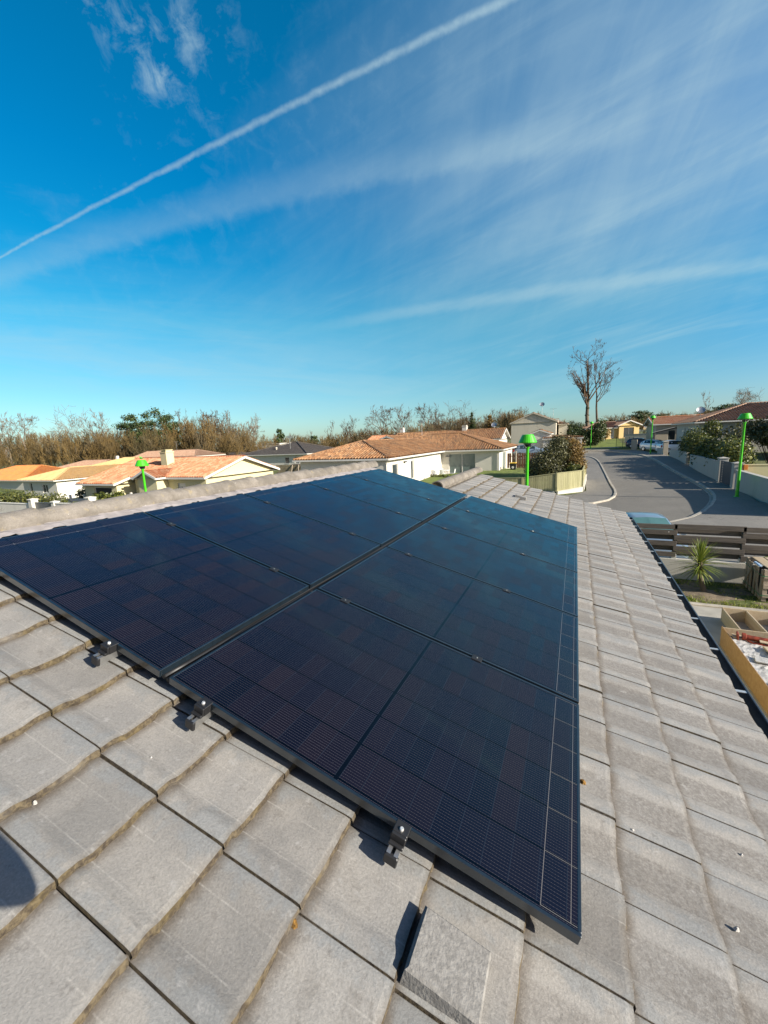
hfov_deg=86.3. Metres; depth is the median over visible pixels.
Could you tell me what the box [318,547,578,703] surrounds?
solar panel
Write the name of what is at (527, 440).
street lamp
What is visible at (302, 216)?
sky
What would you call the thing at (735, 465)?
gate pillar
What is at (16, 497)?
dark hedge
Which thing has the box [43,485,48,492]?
window
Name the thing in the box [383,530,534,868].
mounting rail
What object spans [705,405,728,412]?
pine tree
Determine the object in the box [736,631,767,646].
rusty jack
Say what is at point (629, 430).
window
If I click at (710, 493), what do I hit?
kerb
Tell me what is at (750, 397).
bare tree
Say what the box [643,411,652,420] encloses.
pine tree
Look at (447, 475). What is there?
garden shrub
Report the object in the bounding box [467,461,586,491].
pale board fence
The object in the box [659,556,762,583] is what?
garden wall
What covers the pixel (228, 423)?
bare tree
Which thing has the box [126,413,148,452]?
pine tree
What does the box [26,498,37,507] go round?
gate pillar
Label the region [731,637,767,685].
plastic film
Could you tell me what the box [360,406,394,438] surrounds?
bare tree
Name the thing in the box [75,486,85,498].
silver shrub
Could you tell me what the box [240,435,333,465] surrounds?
dark roof house
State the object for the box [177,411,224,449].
bare tree
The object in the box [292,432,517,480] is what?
white house
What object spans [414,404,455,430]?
bare tree
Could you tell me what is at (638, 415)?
pine tree
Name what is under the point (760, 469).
boundary wall
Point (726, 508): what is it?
pavement
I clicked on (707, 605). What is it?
kerb
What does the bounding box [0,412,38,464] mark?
bare tree
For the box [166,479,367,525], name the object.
mounting rail
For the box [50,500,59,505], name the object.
gate pillar
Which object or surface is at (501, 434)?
beige house
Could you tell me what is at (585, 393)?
bare tree
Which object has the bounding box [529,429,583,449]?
white outbuilding
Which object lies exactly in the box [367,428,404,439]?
coral house
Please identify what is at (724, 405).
pine tree
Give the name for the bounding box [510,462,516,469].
wheelie bin
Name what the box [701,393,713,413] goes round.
bare tree
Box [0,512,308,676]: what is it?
solar panel
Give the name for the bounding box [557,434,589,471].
russet bush
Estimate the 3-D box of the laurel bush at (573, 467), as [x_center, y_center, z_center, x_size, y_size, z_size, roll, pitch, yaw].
[14.859,-3.079,31.869,1.593,2.142,4.610,2,11,25]
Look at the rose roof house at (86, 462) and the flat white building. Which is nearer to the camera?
the rose roof house at (86, 462)
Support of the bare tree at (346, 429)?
on the ground at (760, 458)
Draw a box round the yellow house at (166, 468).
[75,449,279,498]
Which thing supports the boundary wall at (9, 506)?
on the ground at (760, 458)
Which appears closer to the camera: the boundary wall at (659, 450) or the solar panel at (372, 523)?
the solar panel at (372, 523)
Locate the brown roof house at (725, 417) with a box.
[671,401,767,451]
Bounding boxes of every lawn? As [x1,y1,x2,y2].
[420,468,549,483]
[583,439,628,449]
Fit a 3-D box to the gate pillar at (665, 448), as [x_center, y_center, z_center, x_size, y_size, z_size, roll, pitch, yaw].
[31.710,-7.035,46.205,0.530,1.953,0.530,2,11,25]
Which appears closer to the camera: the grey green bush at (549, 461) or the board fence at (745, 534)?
the board fence at (745, 534)
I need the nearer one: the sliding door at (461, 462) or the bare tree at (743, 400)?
the sliding door at (461, 462)
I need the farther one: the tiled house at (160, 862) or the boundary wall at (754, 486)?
the boundary wall at (754, 486)
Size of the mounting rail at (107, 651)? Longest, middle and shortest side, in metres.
5.956 x 0.110 x 0.108 m
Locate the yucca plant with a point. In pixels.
(701, 557)
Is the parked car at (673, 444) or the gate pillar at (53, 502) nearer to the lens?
the gate pillar at (53, 502)
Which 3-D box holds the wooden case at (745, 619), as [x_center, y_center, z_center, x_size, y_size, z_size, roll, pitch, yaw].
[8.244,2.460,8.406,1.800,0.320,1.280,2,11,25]
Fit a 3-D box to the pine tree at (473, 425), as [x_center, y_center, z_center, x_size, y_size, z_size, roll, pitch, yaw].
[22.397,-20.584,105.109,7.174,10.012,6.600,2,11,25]
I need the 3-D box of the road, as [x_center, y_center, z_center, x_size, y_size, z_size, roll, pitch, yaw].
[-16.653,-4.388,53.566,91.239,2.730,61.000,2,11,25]
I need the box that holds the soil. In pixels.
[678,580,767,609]
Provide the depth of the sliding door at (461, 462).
42.94 m
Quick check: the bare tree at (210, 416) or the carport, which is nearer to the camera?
the carport
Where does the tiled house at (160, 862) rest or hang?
on the ground at (760, 458)
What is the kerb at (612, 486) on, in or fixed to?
on the ground at (760, 458)
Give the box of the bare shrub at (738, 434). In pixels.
[719,423,755,448]
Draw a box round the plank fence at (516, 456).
[507,451,537,467]
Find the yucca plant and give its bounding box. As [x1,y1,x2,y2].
[669,538,733,591]
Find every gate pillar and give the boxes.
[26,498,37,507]
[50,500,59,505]
[84,496,95,500]
[662,441,668,454]
[716,457,729,481]
[730,462,744,488]
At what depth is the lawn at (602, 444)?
73.86 m
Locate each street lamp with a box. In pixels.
[135,460,148,491]
[518,434,536,485]
[649,415,655,453]
[733,413,752,496]
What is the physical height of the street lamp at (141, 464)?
4.782 m
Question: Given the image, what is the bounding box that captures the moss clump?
[291,918,297,928]
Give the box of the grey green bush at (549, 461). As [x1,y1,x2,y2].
[523,432,573,480]
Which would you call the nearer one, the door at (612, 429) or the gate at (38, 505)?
the gate at (38, 505)
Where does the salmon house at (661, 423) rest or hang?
on the ground at (760, 458)
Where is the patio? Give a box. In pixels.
[692,605,767,718]
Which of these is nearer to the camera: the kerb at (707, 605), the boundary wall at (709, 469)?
the kerb at (707, 605)
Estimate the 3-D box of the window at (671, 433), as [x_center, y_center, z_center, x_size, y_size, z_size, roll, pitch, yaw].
[40.923,-10.922,58.337,1.020,1.460,0.185,2,11,25]
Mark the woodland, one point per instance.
(37, 452)
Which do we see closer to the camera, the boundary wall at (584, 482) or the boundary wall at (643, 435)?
the boundary wall at (584, 482)
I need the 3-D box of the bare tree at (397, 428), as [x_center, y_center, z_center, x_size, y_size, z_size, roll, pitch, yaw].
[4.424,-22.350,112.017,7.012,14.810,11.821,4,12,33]
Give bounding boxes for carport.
[652,427,676,439]
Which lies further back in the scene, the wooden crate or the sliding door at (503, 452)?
the sliding door at (503, 452)
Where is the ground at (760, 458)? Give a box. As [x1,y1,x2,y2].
[0,431,767,607]
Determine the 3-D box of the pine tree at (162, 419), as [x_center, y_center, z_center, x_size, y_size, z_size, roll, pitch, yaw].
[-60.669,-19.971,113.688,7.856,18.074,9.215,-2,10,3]
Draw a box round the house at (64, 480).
[16,457,142,498]
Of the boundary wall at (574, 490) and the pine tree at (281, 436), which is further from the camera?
the pine tree at (281, 436)
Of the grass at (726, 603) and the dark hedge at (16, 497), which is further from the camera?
the dark hedge at (16, 497)
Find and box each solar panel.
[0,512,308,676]
[145,494,379,588]
[169,589,581,944]
[244,482,421,546]
[306,475,447,522]
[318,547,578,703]
[349,469,466,506]
[387,523,577,616]
[427,507,577,571]
[453,496,576,544]
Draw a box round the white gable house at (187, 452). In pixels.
[133,445,225,457]
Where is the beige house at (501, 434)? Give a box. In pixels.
[380,420,510,441]
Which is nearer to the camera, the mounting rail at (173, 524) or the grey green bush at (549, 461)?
the mounting rail at (173, 524)
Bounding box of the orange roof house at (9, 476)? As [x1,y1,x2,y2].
[0,465,61,489]
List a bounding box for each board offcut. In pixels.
[731,633,755,641]
[754,655,767,664]
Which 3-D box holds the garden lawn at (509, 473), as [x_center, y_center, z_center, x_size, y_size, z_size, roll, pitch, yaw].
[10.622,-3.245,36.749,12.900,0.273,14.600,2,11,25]
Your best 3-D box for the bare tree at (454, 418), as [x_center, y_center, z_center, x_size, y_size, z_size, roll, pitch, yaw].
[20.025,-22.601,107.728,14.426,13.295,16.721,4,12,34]
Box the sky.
[0,0,767,457]
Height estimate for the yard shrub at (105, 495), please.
2.126 m
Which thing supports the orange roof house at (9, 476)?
on the ground at (760, 458)
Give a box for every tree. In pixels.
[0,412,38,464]
[0,419,13,465]
[34,405,115,462]
[72,409,133,444]
[111,414,134,452]
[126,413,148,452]
[137,412,161,448]
[146,406,177,447]
[162,413,184,449]
[175,409,187,447]
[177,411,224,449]
[201,410,237,445]
[221,410,234,439]
[227,412,264,444]
[244,424,260,439]
[274,428,285,442]
[309,435,318,442]
[341,415,361,443]
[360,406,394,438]
[381,404,414,433]
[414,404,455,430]
[426,400,483,430]
[466,412,477,428]
[484,412,494,429]
[494,410,508,424]
[511,407,528,416]
[566,340,622,426]
[584,350,619,419]
[627,410,650,429]
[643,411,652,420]
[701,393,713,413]
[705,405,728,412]
[714,403,735,410]
[729,387,763,405]
[732,387,758,405]
[745,416,767,463]
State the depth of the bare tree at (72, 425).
111.65 m
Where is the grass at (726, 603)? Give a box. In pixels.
[674,579,767,608]
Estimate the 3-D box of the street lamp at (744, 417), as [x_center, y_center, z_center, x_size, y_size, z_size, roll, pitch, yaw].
[19.327,-2.902,22.199,0.640,4.782,0.640,2,11,25]
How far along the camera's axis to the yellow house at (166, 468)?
34.81 m
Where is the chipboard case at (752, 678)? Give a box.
[720,626,767,714]
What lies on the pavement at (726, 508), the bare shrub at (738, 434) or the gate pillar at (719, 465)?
the gate pillar at (719, 465)
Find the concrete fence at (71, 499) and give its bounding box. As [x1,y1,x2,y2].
[57,492,132,502]
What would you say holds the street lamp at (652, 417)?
on the pavement at (726, 508)
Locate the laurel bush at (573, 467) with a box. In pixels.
[566,462,585,472]
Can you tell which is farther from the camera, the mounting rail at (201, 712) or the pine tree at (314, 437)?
the pine tree at (314, 437)
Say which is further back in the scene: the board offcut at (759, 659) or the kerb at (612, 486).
the kerb at (612, 486)
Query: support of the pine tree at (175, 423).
on the ground at (760, 458)
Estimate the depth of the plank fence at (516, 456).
42.85 m
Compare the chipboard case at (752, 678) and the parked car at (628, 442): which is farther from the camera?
the parked car at (628, 442)
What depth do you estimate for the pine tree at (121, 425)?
115.62 m
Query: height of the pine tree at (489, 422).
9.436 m
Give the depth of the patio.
9.20 m
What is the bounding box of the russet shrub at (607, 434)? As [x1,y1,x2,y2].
[582,427,610,445]
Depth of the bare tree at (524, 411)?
112.26 m
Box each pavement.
[521,457,613,502]
[588,449,767,560]
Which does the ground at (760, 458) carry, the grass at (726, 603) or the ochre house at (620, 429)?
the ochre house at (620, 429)
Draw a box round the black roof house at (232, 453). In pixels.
[219,451,247,454]
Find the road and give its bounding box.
[583,451,708,520]
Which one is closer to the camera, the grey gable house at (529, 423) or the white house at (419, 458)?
the white house at (419, 458)
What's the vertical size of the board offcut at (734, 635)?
0.020 m
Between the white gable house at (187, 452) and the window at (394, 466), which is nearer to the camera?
the window at (394, 466)
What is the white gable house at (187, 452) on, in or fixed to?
on the ground at (760, 458)
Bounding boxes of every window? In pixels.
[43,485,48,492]
[392,464,397,473]
[411,460,414,478]
[623,427,633,437]
[667,430,675,439]
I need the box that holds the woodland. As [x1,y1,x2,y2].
[0,409,716,468]
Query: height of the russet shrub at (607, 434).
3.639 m
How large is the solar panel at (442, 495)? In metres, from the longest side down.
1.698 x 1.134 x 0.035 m
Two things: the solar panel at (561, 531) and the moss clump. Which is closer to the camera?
the moss clump
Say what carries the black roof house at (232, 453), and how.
on the ground at (760, 458)
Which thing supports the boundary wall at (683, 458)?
on the ground at (760, 458)
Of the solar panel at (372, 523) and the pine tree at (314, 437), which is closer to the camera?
the solar panel at (372, 523)
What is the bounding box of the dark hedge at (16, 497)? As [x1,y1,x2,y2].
[0,489,73,502]
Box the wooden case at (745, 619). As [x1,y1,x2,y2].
[721,607,767,632]
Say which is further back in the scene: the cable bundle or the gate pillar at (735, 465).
the gate pillar at (735, 465)
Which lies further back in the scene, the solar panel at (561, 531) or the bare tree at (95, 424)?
the bare tree at (95, 424)
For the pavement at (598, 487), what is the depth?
29.91 m
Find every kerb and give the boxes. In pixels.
[521,456,616,503]
[585,450,715,521]
[690,602,767,611]
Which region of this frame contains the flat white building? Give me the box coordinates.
[244,443,287,450]
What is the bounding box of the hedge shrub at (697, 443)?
[677,420,757,465]
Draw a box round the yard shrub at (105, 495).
[92,490,125,499]
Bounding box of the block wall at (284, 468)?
[276,464,300,473]
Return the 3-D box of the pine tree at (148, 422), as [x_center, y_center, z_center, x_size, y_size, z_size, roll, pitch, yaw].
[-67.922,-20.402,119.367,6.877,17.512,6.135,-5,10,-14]
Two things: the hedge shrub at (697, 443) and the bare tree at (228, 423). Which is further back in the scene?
the bare tree at (228, 423)
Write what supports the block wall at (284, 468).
on the ground at (760, 458)
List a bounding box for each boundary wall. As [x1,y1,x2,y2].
[0,502,28,512]
[556,487,582,493]
[583,474,586,490]
[624,433,645,442]
[631,440,637,449]
[657,448,662,453]
[669,449,688,463]
[689,454,717,479]
[734,470,767,502]
[744,464,767,476]
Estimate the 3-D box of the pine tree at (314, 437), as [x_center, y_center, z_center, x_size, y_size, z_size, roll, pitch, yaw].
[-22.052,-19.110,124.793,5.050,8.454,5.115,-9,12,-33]
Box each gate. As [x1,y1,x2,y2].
[35,502,50,508]
[719,460,731,485]
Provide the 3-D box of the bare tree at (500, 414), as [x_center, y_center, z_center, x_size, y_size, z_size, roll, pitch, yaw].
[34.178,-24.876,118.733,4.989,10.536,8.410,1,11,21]
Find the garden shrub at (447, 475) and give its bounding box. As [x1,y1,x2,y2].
[430,474,474,476]
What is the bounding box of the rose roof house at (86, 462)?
[59,456,118,467]
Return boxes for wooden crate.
[742,557,767,601]
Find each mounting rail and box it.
[91,498,430,666]
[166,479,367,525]
[185,510,469,730]
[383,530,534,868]
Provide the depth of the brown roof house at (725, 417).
45.51 m
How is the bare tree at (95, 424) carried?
on the ground at (760, 458)
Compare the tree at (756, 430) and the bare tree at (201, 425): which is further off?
the bare tree at (201, 425)
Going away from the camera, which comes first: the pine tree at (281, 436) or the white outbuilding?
the white outbuilding
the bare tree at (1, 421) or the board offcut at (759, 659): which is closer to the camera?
the board offcut at (759, 659)
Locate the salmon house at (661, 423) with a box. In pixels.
[643,414,702,440]
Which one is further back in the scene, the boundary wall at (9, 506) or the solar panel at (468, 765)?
the boundary wall at (9, 506)
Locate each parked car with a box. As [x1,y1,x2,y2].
[513,445,547,456]
[626,438,645,447]
[626,512,687,557]
[639,439,661,450]
[655,440,680,452]
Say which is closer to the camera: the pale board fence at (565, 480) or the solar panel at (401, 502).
the solar panel at (401, 502)
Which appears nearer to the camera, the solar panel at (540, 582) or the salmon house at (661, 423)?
the solar panel at (540, 582)
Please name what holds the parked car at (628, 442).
on the ground at (760, 458)
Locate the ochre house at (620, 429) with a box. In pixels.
[576,419,642,438]
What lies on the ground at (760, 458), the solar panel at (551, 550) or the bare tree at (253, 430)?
the bare tree at (253, 430)
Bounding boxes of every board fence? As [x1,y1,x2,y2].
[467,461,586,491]
[637,523,767,562]
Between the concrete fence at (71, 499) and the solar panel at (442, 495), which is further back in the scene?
the concrete fence at (71, 499)
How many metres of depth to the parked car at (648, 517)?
14.39 m
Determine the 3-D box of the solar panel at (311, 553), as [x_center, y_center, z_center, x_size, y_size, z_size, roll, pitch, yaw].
[-1.026,0.169,3.650,1.698,0.035,1.134,19,17,21]
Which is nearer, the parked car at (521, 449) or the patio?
the patio
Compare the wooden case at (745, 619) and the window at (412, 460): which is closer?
the wooden case at (745, 619)
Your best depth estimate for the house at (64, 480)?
55.44 m
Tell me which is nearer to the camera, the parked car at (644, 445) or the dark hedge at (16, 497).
the dark hedge at (16, 497)
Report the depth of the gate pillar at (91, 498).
26.09 m
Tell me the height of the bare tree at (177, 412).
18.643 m
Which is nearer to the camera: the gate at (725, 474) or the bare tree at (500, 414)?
the gate at (725, 474)
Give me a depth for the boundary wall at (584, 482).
30.51 m
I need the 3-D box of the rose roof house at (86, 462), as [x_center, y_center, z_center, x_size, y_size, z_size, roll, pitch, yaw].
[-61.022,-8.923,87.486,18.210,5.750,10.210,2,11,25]
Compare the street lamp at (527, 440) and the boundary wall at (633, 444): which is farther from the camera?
the boundary wall at (633, 444)
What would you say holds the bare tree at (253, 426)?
on the ground at (760, 458)
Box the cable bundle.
[162,498,466,682]
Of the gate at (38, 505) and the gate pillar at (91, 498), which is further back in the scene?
the gate at (38, 505)
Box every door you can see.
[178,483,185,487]
[449,453,474,473]
[503,452,504,468]
[610,428,613,437]
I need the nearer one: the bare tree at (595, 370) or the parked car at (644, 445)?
the parked car at (644, 445)
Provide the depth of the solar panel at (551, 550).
4.99 m
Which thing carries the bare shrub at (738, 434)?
on the ground at (760, 458)
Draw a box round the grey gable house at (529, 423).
[510,402,568,444]
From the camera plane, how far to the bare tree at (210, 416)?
112.87 m
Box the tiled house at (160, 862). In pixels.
[0,460,767,1023]

